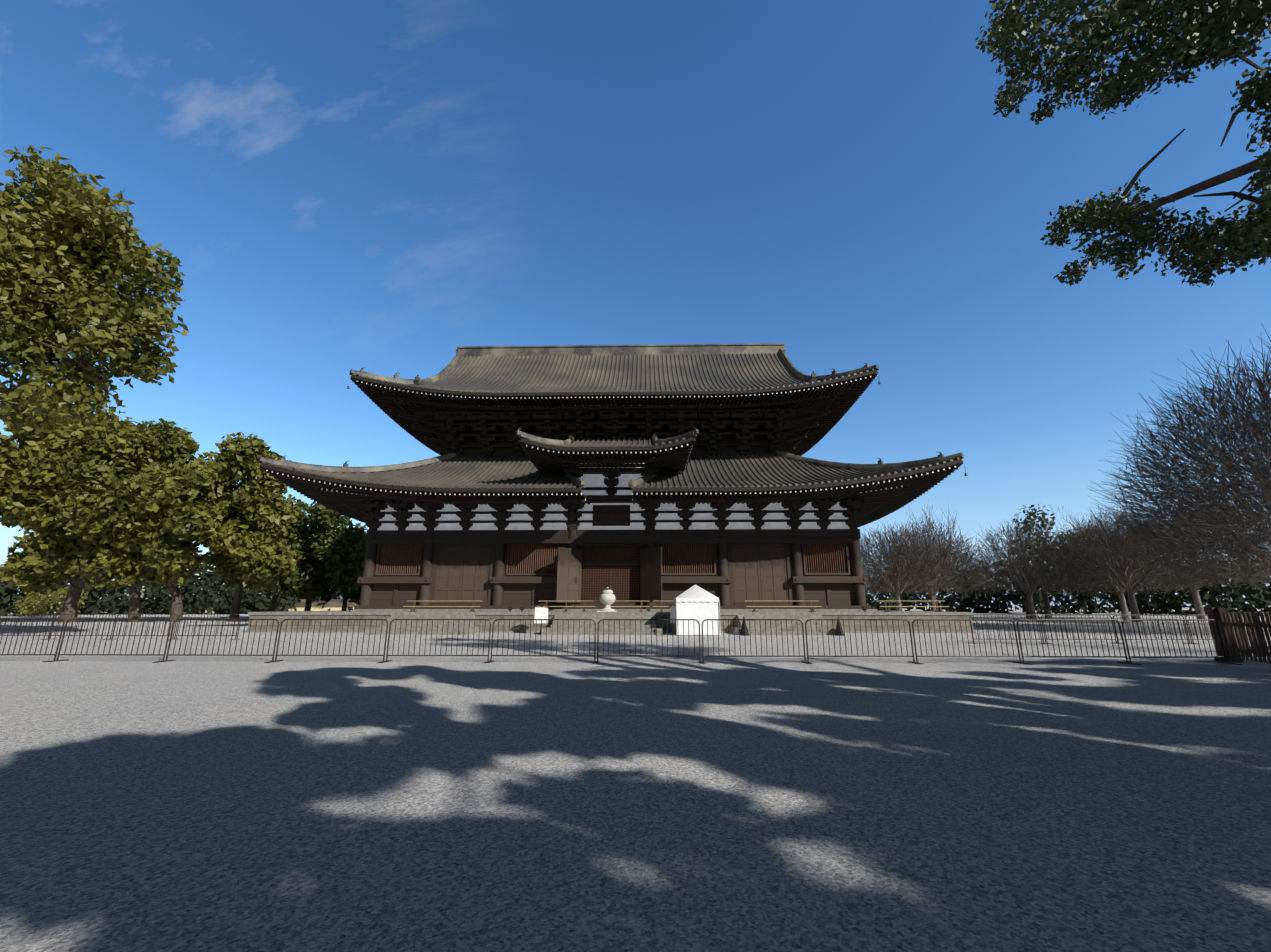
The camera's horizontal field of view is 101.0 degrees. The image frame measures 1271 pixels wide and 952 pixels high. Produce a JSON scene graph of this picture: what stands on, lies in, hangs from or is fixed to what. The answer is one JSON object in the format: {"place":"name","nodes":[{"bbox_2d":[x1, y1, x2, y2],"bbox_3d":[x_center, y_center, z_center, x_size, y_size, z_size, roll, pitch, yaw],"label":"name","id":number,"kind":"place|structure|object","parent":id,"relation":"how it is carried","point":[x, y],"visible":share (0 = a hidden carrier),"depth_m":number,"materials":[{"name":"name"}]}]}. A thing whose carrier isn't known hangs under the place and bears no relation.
{"place":"outdoors","nodes":[
{"label":"outdoors","id":0,"kind":"place"},
{"bbox_2d":[8,603,358,613],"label":"precinct wall","id":1,"kind":"structure","parent":0,"point":[327,606],"depth_m":102.06,"materials":[{"name":"tile"}]},
{"bbox_2d":[0,606,1270,951],"bbox_3d":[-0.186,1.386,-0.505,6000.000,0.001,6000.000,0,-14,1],"label":"ground","id":2,"kind":"structure","parent":0,"point":[568,798],"depth_m":4.20,"materials":[{"name":"grey gravel"}]},
{"bbox_2d":[11,583,89,616],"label":"shrub foliage","id":3,"kind":"object","parent":2,"relation":"on","point":[47,599],"visible":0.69,"depth_m":70.58,"materials":[{"name":"green plant"}]},
{"bbox_2d":[0,144,188,434],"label":"camphor tree","id":4,"kind":"object","parent":2,"relation":"on","point":[63,251],"depth_m":21.31,"materials":[{"name":"green plant"}]},
{"bbox_2d":[0,402,224,622],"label":"camphor tree","id":5,"kind":"object","parent":2,"relation":"on","point":[105,513],"depth_m":45.44,"materials":[{"name":"green plant"}]},
{"bbox_2d":[96,580,353,602],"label":"wall tile roof","id":6,"kind":"structure","parent":2,"relation":"on","point":[304,600],"depth_m":102.41,"materials":[{"name":"grey tile"}]},
{"bbox_2d":[119,593,342,598],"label":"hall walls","id":7,"kind":"structure","parent":2,"relation":"on","point":[142,596],"depth_m":117.04,"materials":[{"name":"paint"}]},
{"bbox_2d":[180,432,299,620],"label":"camphor tree","id":8,"kind":"object","parent":2,"relation":"on","point":[249,506],"depth_m":49.76,"materials":[{"name":"green plant"}]},
{"bbox_2d":[258,496,368,611],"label":"camphor tree","id":9,"kind":"object","parent":2,"relation":"on","point":[345,563],"depth_m":56.08,"materials":[{"name":"green plant"}]},
{"bbox_2d":[533,604,675,633],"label":"notice board posts","id":10,"kind":"object","parent":2,"relation":"on","point":[549,606],"visible":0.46,"depth_m":28.14,"materials":[{"name":"brown wood"}]},
{"bbox_2d":[534,607,675,622],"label":"notice boards","id":11,"kind":"object","parent":2,"relation":"on","point":[541,612],"visible":0.71,"depth_m":28.20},
{"bbox_2d":[347,607,866,635],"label":"cones and spotlights","id":12,"kind":"object","parent":2,"relation":"on","point":[840,633],"visible":0.81,"depth_m":26.67,"materials":[{"name":"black plastic"}]},
{"bbox_2d":[247,615,972,630],"bbox_3d":[-1.424,11.378,41.871,40.600,0.960,25.800,0,-14,1],"label":"stone platform","id":13,"kind":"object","parent":2,"relation":"on","point":[535,627],"visible":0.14,"depth_m":29.42,"materials":[{"name":"stone"}]},
{"bbox_2d":[259,435,962,608],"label":"temple building","id":14,"kind":"structure","parent":13,"relation":"on","point":[866,506],"depth_m":34.11,"materials":[{"name":"brown wood"}]},
{"bbox_2d":[266,376,955,500],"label":"kondo rafter ends","id":15,"kind":"object","parent":14,"relation":"attached to","point":[611,452],"visible":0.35,"depth_m":31.35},
{"bbox_2d":[260,353,962,488],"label":"roof edge tiles","id":16,"kind":"object","parent":14,"relation":"on","point":[617,373],"visible":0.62,"depth_m":38.83,"materials":[{"name":"grey tile"}]},
{"bbox_2d":[255,381,967,479],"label":"wind bells","id":17,"kind":"object","parent":16,"relation":"attached to","point":[256,477],"visible":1,"depth_m":31.07,"materials":[{"name":"brown metal"}]},
{"bbox_2d":[259,343,963,487],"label":"kondo roof ridges","id":18,"kind":"object","parent":16,"relation":"on","point":[619,350],"visible":0.9,"depth_m":39.44,"materials":[{"name":"grey tile"}]},
{"bbox_2d":[375,507,850,602],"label":"doors","id":19,"kind":"structure","parent":14,"relation":"in","point":[760,574],"depth_m":33.98,"materials":[{"name":"brown wood"}]},
{"bbox_2d":[378,544,847,602],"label":"window frames","id":20,"kind":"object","parent":14,"relation":"in","point":[548,552],"visible":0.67,"depth_m":34.34,"materials":[{"name":"brown wood"}]},
{"bbox_2d":[350,370,877,458],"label":"upper eaves","id":21,"kind":"object","parent":14,"relation":"attached to","point":[801,422],"visible":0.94,"depth_m":38.50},
{"bbox_2d":[380,486,854,604],"bbox_3d":[-1.423,3.471,43.867,31.700,15.030,17.524,0,-14,1],"label":"kondo interior","id":22,"kind":"object","parent":14,"relation":"in","point":[613,551],"visible":0.12,"depth_m":34.54,"materials":[{"name":"brown wood"}]},
{"bbox_2d":[245,609,974,634],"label":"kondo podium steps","id":23,"kind":"structure","parent":2,"relation":"on","point":[803,615],"depth_m":28.92,"materials":[{"name":"grey stone"}]},
{"bbox_2d":[597,587,616,611],"bbox_3d":[-1.663,7.330,31.131,1.100,1.420,1.100,0,-14,1],"label":"stone urn","id":24,"kind":"object","parent":23,"relation":"on","point":[607,597],"visible":1,"depth_m":30.82,"materials":[{"name":"white stone"}]},
{"bbox_2d":[409,601,943,611],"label":"shrubs","id":25,"kind":"object","parent":23,"relation":"on","point":[754,608],"visible":0.62,"depth_m":31.07,"materials":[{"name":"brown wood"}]},
{"bbox_2d":[403,601,948,606],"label":"yellow pole rails","id":26,"kind":"object","parent":25,"relation":"attached to","point":[660,606],"visible":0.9,"depth_m":31.03,"materials":[{"name":"yellow metal"}]},
{"bbox_2d":[0,614,1248,664],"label":"crowd barriers","id":27,"kind":"object","parent":2,"relation":"on","point":[1113,620],"visible":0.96,"depth_m":14.13,"materials":[{"name":"metal"}]},
{"bbox_2d":[0,553,1270,615],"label":"hedge","id":28,"kind":"object","parent":2,"relation":"on","point":[1257,598],"visible":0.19,"depth_m":92.84,"materials":[{"name":"green plant"}]},
{"bbox_2d":[674,585,719,634],"bbox_3d":[3.222,7.082,27.944,2.224,2.550,2.224,0,-14,1],"label":"tent","id":29,"kind":"object","parent":2,"relation":"on","point":[699,604],"visible":0.88,"depth_m":26.89,"materials":[{"name":"white fabric"}]},
{"bbox_2d":[674,598,720,635],"bbox_3d":[3.222,7.451,27.853,2.235,1.850,2.240,0,-14,1],"label":"tent frame","id":30,"kind":"object","parent":2,"relation":"on","point":[676,617],"visible":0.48,"depth_m":26.83,"materials":[{"name":"white metal"}]},
{"bbox_2d":[860,521,963,610],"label":"bare tree","id":31,"kind":"object","parent":2,"relation":"on","point":[892,564],"depth_m":52.27,"materials":[{"name":"brown plant"}]},
{"bbox_2d":[865,500,999,610],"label":"bare tree","id":32,"kind":"object","parent":2,"relation":"on","point":[960,557],"depth_m":55.08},
{"bbox_2d":[956,502,1104,618],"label":"bare tree","id":33,"kind":"object","parent":2,"relation":"on","point":[1033,566],"depth_m":54.18,"materials":[{"name":"brown plant"}]},
{"bbox_2d":[1009,504,1065,618],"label":"tree","id":34,"kind":"object","parent":2,"relation":"on","point":[1032,514],"depth_m":61.14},
{"bbox_2d":[1022,529,1173,611],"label":"tree","id":35,"kind":"object","parent":2,"relation":"on","point":[1037,599],"visible":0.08,"depth_m":83.76,"materials":[{"name":"green plant"}]},
{"bbox_2d":[1040,511,1212,619],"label":"bare tree","id":36,"kind":"object","parent":2,"relation":"on","point":[1140,575],"depth_m":56.84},
{"bbox_2d":[1035,503,1235,621],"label":"bare tree","id":37,"kind":"object","parent":2,"relation":"on","point":[1101,569],"depth_m":49.51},
{"bbox_2d":[1094,489,1270,618],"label":"bare tree","id":38,"kind":"object","parent":2,"relation":"on","point":[1247,573],"depth_m":58.35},
{"bbox_2d":[1206,607,1270,663],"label":"wooden picket fence","id":39,"kind":"object","parent":2,"relation":"on","point":[1255,626],"visible":0.9,"depth_m":13.56,"materials":[{"name":"brown wood"}]},
{"bbox_2d":[0,0,1270,605],"label":"sky","id":40,"kind":"structure","parent":0,"point":[388,188],"materials":[{"name":"blue"}]},
{"bbox_2d":[860,535,880,591],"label":"bare tree","id":41,"kind":"object","parent":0,"point":[870,573],"depth_m":61.73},
{"bbox_2d":[881,525,986,600],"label":"bare tree","id":42,"kind":"object","parent":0,"point":[943,569],"depth_m":64.86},
{"bbox_2d":[975,0,1270,287],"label":"tree","id":43,"kind":"object","parent":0,"point":[1242,245],"depth_m":9.91,"materials":[{"name":"green plant"}]},
{"bbox_2d":[1088,323,1270,569],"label":"bare tree","id":44,"kind":"object","parent":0,"point":[1214,511],"depth_m":31.42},
{"bbox_2d":[1165,466,1270,587],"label":"bare tree","id":45,"kind":"object","parent":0,"point":[1215,570],"depth_m":42.30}
]}

